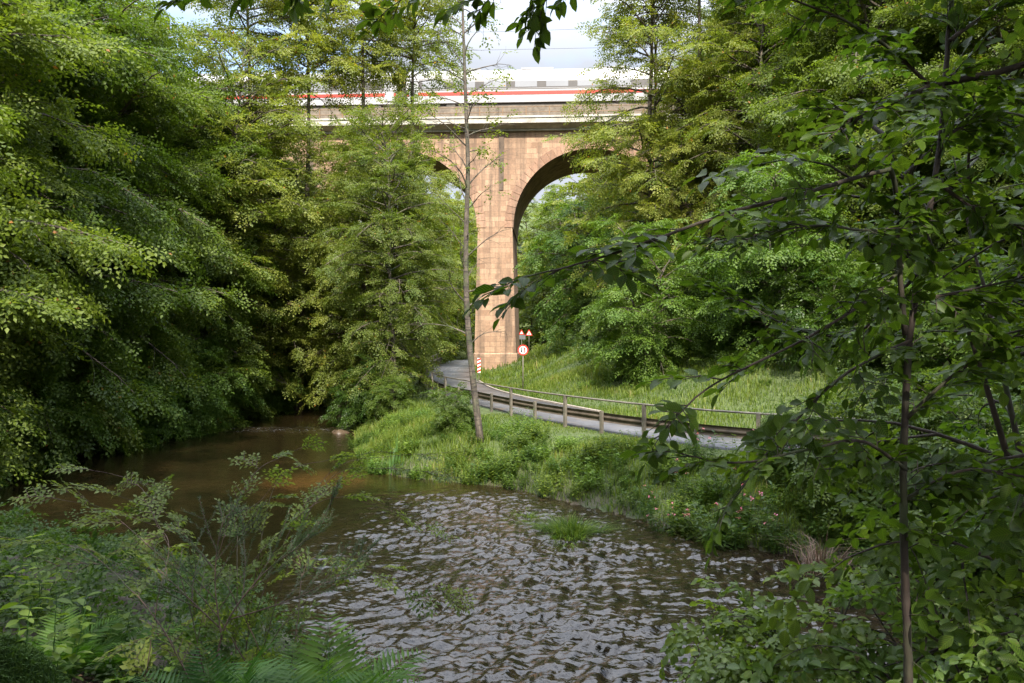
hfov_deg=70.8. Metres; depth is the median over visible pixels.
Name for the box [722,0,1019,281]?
hillside tree
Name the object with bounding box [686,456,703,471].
bank herb
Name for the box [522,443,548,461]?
bank herb
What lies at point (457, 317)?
valley tree
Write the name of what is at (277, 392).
waterside shrub
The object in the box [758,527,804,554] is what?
bank herb
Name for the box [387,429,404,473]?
iris clump
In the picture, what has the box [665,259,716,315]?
slope shrub
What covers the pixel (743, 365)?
bank herb
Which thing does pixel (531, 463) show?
bank herb
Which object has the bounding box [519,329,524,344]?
road sign
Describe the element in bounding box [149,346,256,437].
waterside shrub
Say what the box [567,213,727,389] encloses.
young tree
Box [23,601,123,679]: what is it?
fern
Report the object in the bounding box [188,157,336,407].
hornbeam tree
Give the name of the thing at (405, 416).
bank herb
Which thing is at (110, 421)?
waterside shrub
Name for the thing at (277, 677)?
fern
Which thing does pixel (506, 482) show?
bank herb
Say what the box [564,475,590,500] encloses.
bank herb
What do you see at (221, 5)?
tall tree
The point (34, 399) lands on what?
waterside shrub
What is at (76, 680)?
leaf litter
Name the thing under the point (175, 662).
nettle clump
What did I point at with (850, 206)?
slope shrub
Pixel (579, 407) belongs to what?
kerb
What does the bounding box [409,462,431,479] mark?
bank herb
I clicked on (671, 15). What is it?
tall tree
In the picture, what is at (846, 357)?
bank shrub
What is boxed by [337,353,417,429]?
bank shrub
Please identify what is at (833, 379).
bank herb
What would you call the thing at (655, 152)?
hornbeam tree
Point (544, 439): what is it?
bank herb
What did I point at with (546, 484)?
bank herb
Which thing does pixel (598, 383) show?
bank herb
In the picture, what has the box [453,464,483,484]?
bank herb
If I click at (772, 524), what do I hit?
balsam plant
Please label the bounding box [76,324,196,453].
waterside shrub
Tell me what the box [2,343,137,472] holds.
waterside shrub
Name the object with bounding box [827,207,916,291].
slope shrub
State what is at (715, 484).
balsam plant
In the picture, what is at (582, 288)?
slope shrub
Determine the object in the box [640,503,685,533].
balsam plant
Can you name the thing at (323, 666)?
fern
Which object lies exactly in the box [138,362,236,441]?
waterside shrub
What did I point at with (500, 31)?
overhead wire
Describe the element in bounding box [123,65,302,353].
hillside tree
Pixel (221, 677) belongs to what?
fern
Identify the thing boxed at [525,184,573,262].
distant tree
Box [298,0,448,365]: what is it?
tall tree
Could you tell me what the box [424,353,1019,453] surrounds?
guard rail
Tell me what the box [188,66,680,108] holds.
train
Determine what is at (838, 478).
balsam plant
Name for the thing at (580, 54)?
sky
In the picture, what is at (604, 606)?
water
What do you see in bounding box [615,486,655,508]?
bank herb
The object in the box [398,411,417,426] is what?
bank herb
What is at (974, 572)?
bank herb
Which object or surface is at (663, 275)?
slope shrub
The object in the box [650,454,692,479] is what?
bank herb
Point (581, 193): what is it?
distant tree
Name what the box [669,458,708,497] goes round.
balsam plant
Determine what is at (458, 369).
road
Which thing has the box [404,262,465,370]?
valley tree
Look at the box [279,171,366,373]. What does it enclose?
hornbeam tree
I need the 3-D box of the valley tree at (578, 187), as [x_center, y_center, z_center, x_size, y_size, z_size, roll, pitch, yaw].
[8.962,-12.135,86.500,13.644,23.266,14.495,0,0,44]
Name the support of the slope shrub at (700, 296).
on the ground at (140, 606)
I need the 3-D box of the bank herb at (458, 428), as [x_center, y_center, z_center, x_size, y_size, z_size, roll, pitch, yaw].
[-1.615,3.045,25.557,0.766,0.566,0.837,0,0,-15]
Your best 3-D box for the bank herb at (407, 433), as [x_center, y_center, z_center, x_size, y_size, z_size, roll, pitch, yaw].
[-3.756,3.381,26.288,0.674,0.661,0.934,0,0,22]
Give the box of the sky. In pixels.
[79,0,968,202]
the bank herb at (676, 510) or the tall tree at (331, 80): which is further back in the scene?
the tall tree at (331, 80)
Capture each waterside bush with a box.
[659,509,1023,682]
[668,560,879,682]
[726,492,1023,682]
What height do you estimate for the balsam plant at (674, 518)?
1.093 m
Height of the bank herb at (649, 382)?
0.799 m
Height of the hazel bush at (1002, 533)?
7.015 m
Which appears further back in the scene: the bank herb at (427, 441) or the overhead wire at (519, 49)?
the overhead wire at (519, 49)
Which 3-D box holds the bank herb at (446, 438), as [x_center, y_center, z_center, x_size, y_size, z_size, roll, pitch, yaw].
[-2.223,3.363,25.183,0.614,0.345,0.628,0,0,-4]
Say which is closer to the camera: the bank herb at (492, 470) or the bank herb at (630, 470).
the bank herb at (630, 470)
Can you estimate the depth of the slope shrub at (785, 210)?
37.62 m
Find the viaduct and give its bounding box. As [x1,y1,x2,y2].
[159,103,750,369]
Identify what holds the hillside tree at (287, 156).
on the ground at (140, 606)
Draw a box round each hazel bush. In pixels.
[681,28,1023,682]
[818,27,1023,656]
[825,10,1023,682]
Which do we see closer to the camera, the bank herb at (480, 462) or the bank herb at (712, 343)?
the bank herb at (480, 462)
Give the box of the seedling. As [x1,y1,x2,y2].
[87,668,134,682]
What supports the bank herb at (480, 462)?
on the ground at (140, 606)
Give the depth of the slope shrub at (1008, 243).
30.76 m
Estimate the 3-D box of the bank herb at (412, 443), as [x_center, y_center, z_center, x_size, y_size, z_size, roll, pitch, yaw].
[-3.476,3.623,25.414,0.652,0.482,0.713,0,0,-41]
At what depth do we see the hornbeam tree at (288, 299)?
46.33 m
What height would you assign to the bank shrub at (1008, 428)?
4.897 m
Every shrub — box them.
[0,340,69,484]
[0,388,36,487]
[0,390,34,485]
[0,426,10,443]
[0,434,476,682]
[1,319,144,456]
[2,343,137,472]
[2,368,60,468]
[15,331,185,457]
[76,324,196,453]
[99,476,382,657]
[135,361,168,436]
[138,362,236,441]
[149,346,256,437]
[182,342,272,432]
[199,350,267,425]
[214,350,268,421]
[230,351,287,418]
[239,357,293,417]
[253,358,317,415]
[270,358,318,413]
[287,338,343,405]
[288,353,336,407]
[319,382,373,428]
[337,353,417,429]
[364,373,416,422]
[420,382,474,437]
[549,291,595,351]
[572,264,645,347]
[596,291,640,339]
[636,233,701,306]
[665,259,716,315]
[672,241,783,350]
[726,189,768,261]
[747,248,888,377]
[752,202,837,293]
[755,395,836,485]
[780,362,975,532]
[825,261,960,390]
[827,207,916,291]
[833,174,882,221]
[835,355,1019,555]
[862,134,948,224]
[870,257,1023,421]
[903,249,989,329]
[909,380,1023,605]
[937,141,1022,255]
[974,232,1016,294]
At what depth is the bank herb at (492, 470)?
22.73 m
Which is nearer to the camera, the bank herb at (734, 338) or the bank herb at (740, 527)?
the bank herb at (740, 527)
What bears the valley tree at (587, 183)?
on the ground at (140, 606)
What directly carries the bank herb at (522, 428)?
on the ground at (140, 606)
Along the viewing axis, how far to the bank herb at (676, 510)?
17.30 m
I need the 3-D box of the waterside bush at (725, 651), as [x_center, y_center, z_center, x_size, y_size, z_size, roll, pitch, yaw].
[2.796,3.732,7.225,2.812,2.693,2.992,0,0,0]
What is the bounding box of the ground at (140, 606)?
[0,108,1023,682]
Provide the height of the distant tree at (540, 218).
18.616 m
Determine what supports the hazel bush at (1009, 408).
on the ground at (140, 606)
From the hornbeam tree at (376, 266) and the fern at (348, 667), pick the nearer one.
the fern at (348, 667)
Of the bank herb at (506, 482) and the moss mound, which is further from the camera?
the bank herb at (506, 482)
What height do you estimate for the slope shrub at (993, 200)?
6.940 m
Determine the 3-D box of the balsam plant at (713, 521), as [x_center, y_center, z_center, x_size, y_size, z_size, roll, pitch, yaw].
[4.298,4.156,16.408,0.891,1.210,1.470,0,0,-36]
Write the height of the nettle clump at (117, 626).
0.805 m
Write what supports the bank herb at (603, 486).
on the ground at (140, 606)
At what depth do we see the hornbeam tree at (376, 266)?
36.63 m
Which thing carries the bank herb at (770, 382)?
on the ground at (140, 606)
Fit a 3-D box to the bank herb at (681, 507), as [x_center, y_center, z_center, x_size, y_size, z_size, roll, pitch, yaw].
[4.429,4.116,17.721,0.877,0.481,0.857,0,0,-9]
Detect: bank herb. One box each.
[345,433,367,448]
[355,447,367,458]
[361,427,376,437]
[361,430,373,441]
[365,462,388,474]
[366,455,387,467]
[366,458,388,474]
[372,439,391,451]
[374,416,393,430]
[382,430,395,444]
[385,413,402,421]
[385,418,399,427]
[393,439,415,456]
[395,435,418,453]
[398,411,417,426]
[400,410,414,420]
[401,426,416,442]
[403,438,421,449]
[406,468,421,477]
[408,408,429,417]
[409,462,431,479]
[419,424,432,436]
[422,426,433,437]
[425,435,439,446]
[440,434,455,442]
[444,448,458,462]
[444,456,469,469]
[444,461,469,475]
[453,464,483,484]
[456,421,474,434]
[462,441,486,456]
[465,459,501,482]
[467,428,488,438]
[476,447,493,460]
[477,454,511,480]
[480,457,510,473]
[481,459,504,479]
[485,426,503,433]
[489,428,505,440]
[489,444,526,470]
[489,454,527,481]
[499,419,523,433]
[500,470,529,489]
[502,426,534,450]
[507,408,534,428]
[508,435,525,445]
[511,449,527,460]
[512,417,544,433]
[514,427,537,440]
[516,415,550,439]
[521,458,541,471]
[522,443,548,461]
[524,433,548,447]
[527,444,553,460]
[528,441,547,452]
[529,464,566,498]
[545,455,570,473]
[552,434,576,451]
[556,434,582,450]
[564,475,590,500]
[568,443,598,465]
[569,453,603,478]
[572,466,604,488]
[578,381,589,390]
[579,432,618,461]
[586,439,612,465]
[589,378,600,385]
[594,436,622,456]
[596,475,630,492]
[597,445,629,469]
[601,433,628,450]
[602,371,620,381]
[615,461,641,479]
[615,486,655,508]
[617,429,655,451]
[620,472,642,489]
[630,485,651,499]
[642,377,664,389]
[646,449,685,479]
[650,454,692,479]
[661,496,708,530]
[664,453,692,466]
[672,484,698,511]
[675,438,708,458]
[676,497,712,516]
[684,476,720,502]
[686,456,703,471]
[694,477,730,504]
[705,503,734,532]
[706,338,717,349]
[707,344,718,355]
[717,519,762,548]
[721,514,762,540]
[730,332,745,346]
[731,362,757,374]
[749,353,776,365]
[758,378,772,385]
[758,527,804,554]
[762,483,798,509]
[765,475,787,486]
[767,470,796,487]
[781,477,830,521]
[799,506,847,540]
[814,512,846,536]
[827,373,852,385]
[831,527,868,552]
[846,497,899,542]
[846,544,882,569]
[850,539,888,567]
[954,554,991,575]
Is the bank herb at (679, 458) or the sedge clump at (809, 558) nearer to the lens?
the sedge clump at (809, 558)
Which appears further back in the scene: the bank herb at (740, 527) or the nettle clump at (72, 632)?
the bank herb at (740, 527)
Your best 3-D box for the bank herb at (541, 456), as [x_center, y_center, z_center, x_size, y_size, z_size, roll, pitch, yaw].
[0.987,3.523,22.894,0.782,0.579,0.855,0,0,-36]
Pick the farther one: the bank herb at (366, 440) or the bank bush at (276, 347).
the bank bush at (276, 347)
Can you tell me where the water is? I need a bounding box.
[0,384,1021,682]
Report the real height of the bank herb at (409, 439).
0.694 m
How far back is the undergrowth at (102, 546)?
8.98 m
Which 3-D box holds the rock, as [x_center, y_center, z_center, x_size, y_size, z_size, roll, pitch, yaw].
[-8.464,4.593,35.507,0.933,0.576,1.038,0,0,-35]
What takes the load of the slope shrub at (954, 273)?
on the ground at (140, 606)
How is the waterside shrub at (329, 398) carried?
on the ground at (140, 606)
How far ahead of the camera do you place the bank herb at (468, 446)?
24.01 m
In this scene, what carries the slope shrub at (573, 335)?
on the ground at (140, 606)
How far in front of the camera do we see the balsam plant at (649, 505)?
18.33 m
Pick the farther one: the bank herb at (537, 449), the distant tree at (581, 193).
the distant tree at (581, 193)
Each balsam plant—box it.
[637,481,661,518]
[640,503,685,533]
[663,497,699,539]
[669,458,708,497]
[672,499,725,543]
[685,424,719,460]
[691,496,760,549]
[698,456,748,502]
[717,429,758,467]
[727,477,779,530]
[757,457,785,484]
[757,506,793,551]
[773,436,828,488]
[810,452,866,499]
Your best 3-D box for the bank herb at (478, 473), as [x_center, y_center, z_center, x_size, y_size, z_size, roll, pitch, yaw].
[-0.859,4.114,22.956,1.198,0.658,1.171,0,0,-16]
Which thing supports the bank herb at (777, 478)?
on the ground at (140, 606)
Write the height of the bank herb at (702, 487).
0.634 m
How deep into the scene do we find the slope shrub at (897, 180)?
39.29 m
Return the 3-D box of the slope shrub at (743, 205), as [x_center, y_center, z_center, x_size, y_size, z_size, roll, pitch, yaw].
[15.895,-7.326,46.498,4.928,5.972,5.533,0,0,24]
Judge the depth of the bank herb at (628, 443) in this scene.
21.16 m
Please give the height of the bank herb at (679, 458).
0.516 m
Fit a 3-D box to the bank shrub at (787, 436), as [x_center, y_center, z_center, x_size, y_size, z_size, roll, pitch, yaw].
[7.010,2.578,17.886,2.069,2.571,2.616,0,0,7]
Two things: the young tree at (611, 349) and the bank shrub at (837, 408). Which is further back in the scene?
the young tree at (611, 349)
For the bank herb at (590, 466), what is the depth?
21.04 m
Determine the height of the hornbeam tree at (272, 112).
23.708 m
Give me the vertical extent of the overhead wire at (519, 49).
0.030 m
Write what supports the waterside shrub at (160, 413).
on the ground at (140, 606)
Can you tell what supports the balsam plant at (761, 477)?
on the ground at (140, 606)
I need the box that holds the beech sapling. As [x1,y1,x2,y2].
[462,0,1023,682]
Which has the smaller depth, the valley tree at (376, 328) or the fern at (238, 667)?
the fern at (238, 667)
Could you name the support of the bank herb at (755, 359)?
on the ground at (140, 606)
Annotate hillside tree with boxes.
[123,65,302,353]
[198,104,326,339]
[644,3,773,210]
[659,0,797,249]
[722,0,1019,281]
[773,0,938,175]
[876,0,1023,287]
[975,5,1023,164]
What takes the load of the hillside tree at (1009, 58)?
on the ground at (140, 606)
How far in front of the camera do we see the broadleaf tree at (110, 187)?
26.41 m
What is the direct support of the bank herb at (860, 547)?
on the ground at (140, 606)
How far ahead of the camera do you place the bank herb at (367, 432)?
30.43 m
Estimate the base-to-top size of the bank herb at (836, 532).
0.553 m
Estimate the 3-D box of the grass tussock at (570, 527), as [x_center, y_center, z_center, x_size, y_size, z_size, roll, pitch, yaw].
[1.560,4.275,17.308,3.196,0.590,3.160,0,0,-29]
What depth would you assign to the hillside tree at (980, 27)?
30.32 m
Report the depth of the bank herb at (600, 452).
21.30 m
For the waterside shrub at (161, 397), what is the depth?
29.44 m
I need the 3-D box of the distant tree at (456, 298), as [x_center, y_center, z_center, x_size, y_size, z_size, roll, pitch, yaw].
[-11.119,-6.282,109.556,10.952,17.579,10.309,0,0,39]
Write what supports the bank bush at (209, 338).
on the ground at (140, 606)
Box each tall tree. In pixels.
[174,0,335,343]
[232,0,392,411]
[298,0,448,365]
[337,0,487,382]
[595,0,704,310]
[648,0,745,281]
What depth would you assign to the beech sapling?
3.79 m
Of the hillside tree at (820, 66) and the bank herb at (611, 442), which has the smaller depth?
the bank herb at (611, 442)
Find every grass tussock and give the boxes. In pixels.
[496,506,560,527]
[515,510,636,550]
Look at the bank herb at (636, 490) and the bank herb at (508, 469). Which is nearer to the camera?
the bank herb at (636, 490)
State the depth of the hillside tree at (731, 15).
48.88 m
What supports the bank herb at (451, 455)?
on the ground at (140, 606)
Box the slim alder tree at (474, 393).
[407,0,539,442]
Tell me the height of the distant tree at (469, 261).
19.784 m
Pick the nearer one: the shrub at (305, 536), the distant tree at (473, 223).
the shrub at (305, 536)
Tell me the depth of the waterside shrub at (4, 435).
19.63 m
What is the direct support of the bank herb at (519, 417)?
on the ground at (140, 606)
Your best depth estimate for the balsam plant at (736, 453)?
18.51 m
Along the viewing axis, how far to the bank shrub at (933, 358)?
24.77 m
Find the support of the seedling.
on the ground at (140, 606)
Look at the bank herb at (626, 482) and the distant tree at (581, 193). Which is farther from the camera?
the distant tree at (581, 193)
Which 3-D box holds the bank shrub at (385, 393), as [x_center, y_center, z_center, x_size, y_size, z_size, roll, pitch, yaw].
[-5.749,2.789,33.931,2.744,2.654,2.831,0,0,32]
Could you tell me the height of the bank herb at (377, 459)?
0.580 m
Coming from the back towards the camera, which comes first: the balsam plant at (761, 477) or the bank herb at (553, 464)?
the bank herb at (553, 464)
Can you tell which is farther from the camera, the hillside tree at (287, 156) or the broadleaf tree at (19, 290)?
the hillside tree at (287, 156)
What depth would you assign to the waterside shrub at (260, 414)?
42.09 m
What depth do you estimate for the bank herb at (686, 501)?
17.88 m
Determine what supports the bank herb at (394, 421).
on the ground at (140, 606)
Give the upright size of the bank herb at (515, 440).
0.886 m
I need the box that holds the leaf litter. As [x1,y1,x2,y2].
[10,634,123,682]
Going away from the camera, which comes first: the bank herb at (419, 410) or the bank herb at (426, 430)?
the bank herb at (426, 430)
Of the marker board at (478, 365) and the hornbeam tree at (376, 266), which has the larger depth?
the marker board at (478, 365)
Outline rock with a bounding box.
[332,429,348,433]
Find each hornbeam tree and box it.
[120,12,339,403]
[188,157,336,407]
[227,149,353,409]
[270,90,472,404]
[270,130,440,415]
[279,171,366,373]
[308,104,474,405]
[347,153,481,381]
[542,0,747,297]
[611,52,753,291]
[650,0,860,255]
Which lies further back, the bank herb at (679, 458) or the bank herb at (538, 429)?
the bank herb at (538, 429)
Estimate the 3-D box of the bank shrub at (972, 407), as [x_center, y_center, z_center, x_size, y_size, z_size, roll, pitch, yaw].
[8.675,2.568,15.325,3.694,4.591,4.671,0,0,-21]
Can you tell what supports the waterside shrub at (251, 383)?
on the ground at (140, 606)
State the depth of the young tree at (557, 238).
56.87 m
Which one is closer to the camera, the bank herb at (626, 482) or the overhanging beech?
the overhanging beech
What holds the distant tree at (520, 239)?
on the ground at (140, 606)
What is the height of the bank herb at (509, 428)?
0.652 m
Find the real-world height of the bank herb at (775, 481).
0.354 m
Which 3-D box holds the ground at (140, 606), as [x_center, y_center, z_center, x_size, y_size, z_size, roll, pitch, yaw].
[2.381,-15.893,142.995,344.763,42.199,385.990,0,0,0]
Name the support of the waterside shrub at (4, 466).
on the ground at (140, 606)
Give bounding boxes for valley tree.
[330,237,417,387]
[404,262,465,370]
[413,249,475,362]
[517,235,575,349]
[518,260,552,351]
[522,173,637,334]
[555,173,633,293]
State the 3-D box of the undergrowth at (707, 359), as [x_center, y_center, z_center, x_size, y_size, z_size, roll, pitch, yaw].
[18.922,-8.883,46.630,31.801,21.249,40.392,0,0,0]
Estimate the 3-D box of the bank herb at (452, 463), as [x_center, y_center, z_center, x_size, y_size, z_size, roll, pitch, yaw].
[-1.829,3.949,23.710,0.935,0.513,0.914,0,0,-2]
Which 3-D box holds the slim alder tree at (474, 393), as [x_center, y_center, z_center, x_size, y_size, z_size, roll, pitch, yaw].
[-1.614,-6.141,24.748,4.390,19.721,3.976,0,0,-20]
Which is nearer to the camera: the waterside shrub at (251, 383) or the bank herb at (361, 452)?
the bank herb at (361, 452)
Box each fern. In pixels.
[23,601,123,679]
[55,604,190,680]
[128,638,304,682]
[188,657,359,682]
[220,660,424,682]
[231,641,336,682]
[287,609,430,682]
[314,647,398,682]
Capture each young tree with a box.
[512,184,644,354]
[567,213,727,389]
[680,147,875,371]
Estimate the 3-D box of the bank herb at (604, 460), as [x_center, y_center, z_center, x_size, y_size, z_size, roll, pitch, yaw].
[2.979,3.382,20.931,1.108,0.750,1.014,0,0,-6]
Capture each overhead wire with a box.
[159,25,696,36]
[211,46,662,55]
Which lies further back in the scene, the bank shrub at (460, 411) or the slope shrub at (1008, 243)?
the slope shrub at (1008, 243)
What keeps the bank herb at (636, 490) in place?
on the ground at (140, 606)
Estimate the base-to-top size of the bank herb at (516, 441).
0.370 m
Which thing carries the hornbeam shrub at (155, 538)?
on the ground at (140, 606)
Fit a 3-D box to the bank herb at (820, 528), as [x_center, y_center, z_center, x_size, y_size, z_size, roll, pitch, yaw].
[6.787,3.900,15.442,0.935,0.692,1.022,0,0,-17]
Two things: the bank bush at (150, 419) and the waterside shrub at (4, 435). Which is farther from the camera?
the bank bush at (150, 419)
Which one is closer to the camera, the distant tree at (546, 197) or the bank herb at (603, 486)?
the bank herb at (603, 486)
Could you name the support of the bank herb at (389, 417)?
on the ground at (140, 606)
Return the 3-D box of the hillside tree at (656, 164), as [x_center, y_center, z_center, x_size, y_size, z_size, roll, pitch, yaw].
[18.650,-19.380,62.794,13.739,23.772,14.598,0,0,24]
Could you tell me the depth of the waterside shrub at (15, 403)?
22.30 m
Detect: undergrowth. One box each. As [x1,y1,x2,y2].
[0,497,409,682]
[24,414,248,461]
[547,158,1023,370]
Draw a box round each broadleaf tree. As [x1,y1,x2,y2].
[0,0,175,487]
[0,0,215,479]
[1,0,265,436]
[86,25,295,421]
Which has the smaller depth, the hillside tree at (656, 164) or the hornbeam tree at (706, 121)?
the hornbeam tree at (706, 121)
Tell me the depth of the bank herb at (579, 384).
38.24 m
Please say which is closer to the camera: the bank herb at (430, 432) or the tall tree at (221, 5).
the bank herb at (430, 432)
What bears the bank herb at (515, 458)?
on the ground at (140, 606)
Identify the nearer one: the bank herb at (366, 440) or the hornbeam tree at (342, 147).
the bank herb at (366, 440)
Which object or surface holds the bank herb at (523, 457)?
on the ground at (140, 606)
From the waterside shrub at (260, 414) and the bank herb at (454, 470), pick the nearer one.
the bank herb at (454, 470)
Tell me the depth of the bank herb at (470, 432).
24.80 m
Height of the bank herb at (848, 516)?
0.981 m
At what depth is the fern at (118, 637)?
6.31 m
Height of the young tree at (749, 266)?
10.398 m
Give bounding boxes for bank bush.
[96,344,156,450]
[152,328,231,424]
[223,322,296,399]
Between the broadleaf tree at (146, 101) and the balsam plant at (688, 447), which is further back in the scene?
the broadleaf tree at (146, 101)
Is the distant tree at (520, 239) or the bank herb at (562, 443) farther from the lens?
the distant tree at (520, 239)
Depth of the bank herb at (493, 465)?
22.82 m
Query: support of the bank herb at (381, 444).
on the ground at (140, 606)
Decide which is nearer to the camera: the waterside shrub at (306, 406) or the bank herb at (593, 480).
the bank herb at (593, 480)
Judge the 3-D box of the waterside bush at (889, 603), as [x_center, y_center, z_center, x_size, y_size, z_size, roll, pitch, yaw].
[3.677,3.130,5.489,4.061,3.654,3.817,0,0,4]
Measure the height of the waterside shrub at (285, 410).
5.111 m
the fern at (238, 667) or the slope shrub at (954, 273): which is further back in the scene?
the slope shrub at (954, 273)
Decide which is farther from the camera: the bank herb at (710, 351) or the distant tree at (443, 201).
the distant tree at (443, 201)
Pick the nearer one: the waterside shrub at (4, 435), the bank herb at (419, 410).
the waterside shrub at (4, 435)
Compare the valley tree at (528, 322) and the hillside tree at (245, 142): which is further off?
the valley tree at (528, 322)
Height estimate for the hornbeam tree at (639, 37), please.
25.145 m
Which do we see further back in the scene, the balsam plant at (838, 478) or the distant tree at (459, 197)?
the distant tree at (459, 197)
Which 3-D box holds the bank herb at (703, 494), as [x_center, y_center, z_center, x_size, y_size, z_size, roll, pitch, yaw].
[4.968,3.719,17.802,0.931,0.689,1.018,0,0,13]
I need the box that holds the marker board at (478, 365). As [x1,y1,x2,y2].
[477,358,480,380]
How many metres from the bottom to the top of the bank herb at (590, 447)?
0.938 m
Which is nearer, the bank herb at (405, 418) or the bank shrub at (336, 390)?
the bank herb at (405, 418)
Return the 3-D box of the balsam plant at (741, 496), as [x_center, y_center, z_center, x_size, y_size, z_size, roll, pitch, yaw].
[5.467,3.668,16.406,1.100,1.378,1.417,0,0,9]
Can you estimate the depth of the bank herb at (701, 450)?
19.78 m
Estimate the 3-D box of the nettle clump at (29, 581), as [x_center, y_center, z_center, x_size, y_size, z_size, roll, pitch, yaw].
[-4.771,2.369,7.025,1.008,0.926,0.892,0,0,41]
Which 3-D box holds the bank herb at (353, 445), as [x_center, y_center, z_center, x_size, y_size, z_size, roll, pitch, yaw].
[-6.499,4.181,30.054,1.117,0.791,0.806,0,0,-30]
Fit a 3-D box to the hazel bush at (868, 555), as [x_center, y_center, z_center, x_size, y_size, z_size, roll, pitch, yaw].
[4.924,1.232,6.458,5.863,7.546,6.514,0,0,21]
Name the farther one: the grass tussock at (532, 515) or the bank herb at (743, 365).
the bank herb at (743, 365)
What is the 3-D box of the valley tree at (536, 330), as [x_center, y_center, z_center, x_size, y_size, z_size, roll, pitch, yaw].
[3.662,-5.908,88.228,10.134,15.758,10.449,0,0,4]
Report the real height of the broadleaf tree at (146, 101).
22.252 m
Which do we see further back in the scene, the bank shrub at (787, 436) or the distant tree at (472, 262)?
the distant tree at (472, 262)
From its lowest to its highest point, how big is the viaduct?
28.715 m
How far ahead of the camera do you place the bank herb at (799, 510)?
15.91 m
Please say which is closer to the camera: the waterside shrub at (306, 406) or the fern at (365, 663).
the fern at (365, 663)
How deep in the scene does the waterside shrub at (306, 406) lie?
46.70 m
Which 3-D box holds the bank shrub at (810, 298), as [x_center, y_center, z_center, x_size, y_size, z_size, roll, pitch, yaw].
[12.820,-0.801,29.863,5.491,5.926,4.890,0,0,-2]
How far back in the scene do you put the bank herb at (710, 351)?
36.25 m
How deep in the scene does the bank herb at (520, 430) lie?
24.07 m
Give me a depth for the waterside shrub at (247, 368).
37.45 m
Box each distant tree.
[422,246,470,351]
[426,217,476,318]
[432,191,461,236]
[432,222,476,355]
[437,190,477,313]
[461,204,518,276]
[475,214,530,252]
[517,198,539,260]
[517,240,569,350]
[518,201,567,280]
[523,186,578,298]
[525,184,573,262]
[569,174,589,202]
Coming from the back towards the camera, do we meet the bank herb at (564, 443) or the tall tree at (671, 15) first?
the tall tree at (671, 15)
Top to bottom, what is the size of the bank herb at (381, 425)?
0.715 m
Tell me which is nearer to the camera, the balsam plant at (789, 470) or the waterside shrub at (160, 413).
the balsam plant at (789, 470)
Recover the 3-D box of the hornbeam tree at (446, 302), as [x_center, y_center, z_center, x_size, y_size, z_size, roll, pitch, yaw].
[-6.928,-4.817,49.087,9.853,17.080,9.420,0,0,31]
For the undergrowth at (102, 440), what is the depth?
28.50 m
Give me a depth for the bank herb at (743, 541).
15.94 m
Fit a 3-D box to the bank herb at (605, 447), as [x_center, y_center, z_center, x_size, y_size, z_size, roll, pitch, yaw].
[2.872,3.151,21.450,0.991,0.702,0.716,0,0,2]
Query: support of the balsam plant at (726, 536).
on the ground at (140, 606)
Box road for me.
[429,359,803,455]
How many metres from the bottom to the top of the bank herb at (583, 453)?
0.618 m
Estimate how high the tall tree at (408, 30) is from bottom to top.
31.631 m
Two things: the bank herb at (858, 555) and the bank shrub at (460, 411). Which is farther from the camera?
the bank shrub at (460, 411)
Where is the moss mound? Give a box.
[0,634,72,682]
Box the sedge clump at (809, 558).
[741,520,864,576]
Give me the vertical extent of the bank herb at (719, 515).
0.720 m
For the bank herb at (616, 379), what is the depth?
38.74 m
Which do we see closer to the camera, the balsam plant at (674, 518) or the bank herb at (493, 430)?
the balsam plant at (674, 518)
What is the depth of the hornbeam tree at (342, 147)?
41.27 m
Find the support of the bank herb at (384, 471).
on the ground at (140, 606)
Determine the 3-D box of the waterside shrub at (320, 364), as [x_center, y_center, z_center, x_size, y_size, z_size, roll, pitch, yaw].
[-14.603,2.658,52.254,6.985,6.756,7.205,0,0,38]
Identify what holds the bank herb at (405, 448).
on the ground at (140, 606)
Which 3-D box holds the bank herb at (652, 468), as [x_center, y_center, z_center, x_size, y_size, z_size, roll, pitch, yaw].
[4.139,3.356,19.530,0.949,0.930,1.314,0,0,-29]
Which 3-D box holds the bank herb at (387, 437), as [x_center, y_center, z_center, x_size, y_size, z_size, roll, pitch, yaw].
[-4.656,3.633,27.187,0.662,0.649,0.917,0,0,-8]
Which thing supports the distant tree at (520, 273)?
on the ground at (140, 606)
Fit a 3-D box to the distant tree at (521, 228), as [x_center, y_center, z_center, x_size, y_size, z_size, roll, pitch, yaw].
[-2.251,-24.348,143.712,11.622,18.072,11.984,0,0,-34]
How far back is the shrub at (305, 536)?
5.96 m
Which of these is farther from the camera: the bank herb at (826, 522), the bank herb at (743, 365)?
the bank herb at (743, 365)
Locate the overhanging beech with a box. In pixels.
[153,0,583,63]
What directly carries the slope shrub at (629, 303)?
on the ground at (140, 606)
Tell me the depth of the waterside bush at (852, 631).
6.98 m
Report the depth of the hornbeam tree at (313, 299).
42.85 m
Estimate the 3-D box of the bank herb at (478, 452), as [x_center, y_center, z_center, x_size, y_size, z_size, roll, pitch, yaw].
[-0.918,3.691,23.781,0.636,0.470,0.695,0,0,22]
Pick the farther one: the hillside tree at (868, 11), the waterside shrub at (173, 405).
the hillside tree at (868, 11)
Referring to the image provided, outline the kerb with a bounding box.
[479,380,600,411]
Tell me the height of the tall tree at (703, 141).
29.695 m
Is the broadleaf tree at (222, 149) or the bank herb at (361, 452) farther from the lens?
the broadleaf tree at (222, 149)
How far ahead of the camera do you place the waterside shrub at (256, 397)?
39.29 m
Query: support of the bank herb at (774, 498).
on the ground at (140, 606)
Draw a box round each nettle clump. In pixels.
[0,534,75,628]
[0,587,100,682]
[26,585,142,671]
[102,633,185,682]
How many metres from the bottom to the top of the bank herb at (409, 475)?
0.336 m
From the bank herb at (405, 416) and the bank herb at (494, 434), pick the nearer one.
the bank herb at (494, 434)

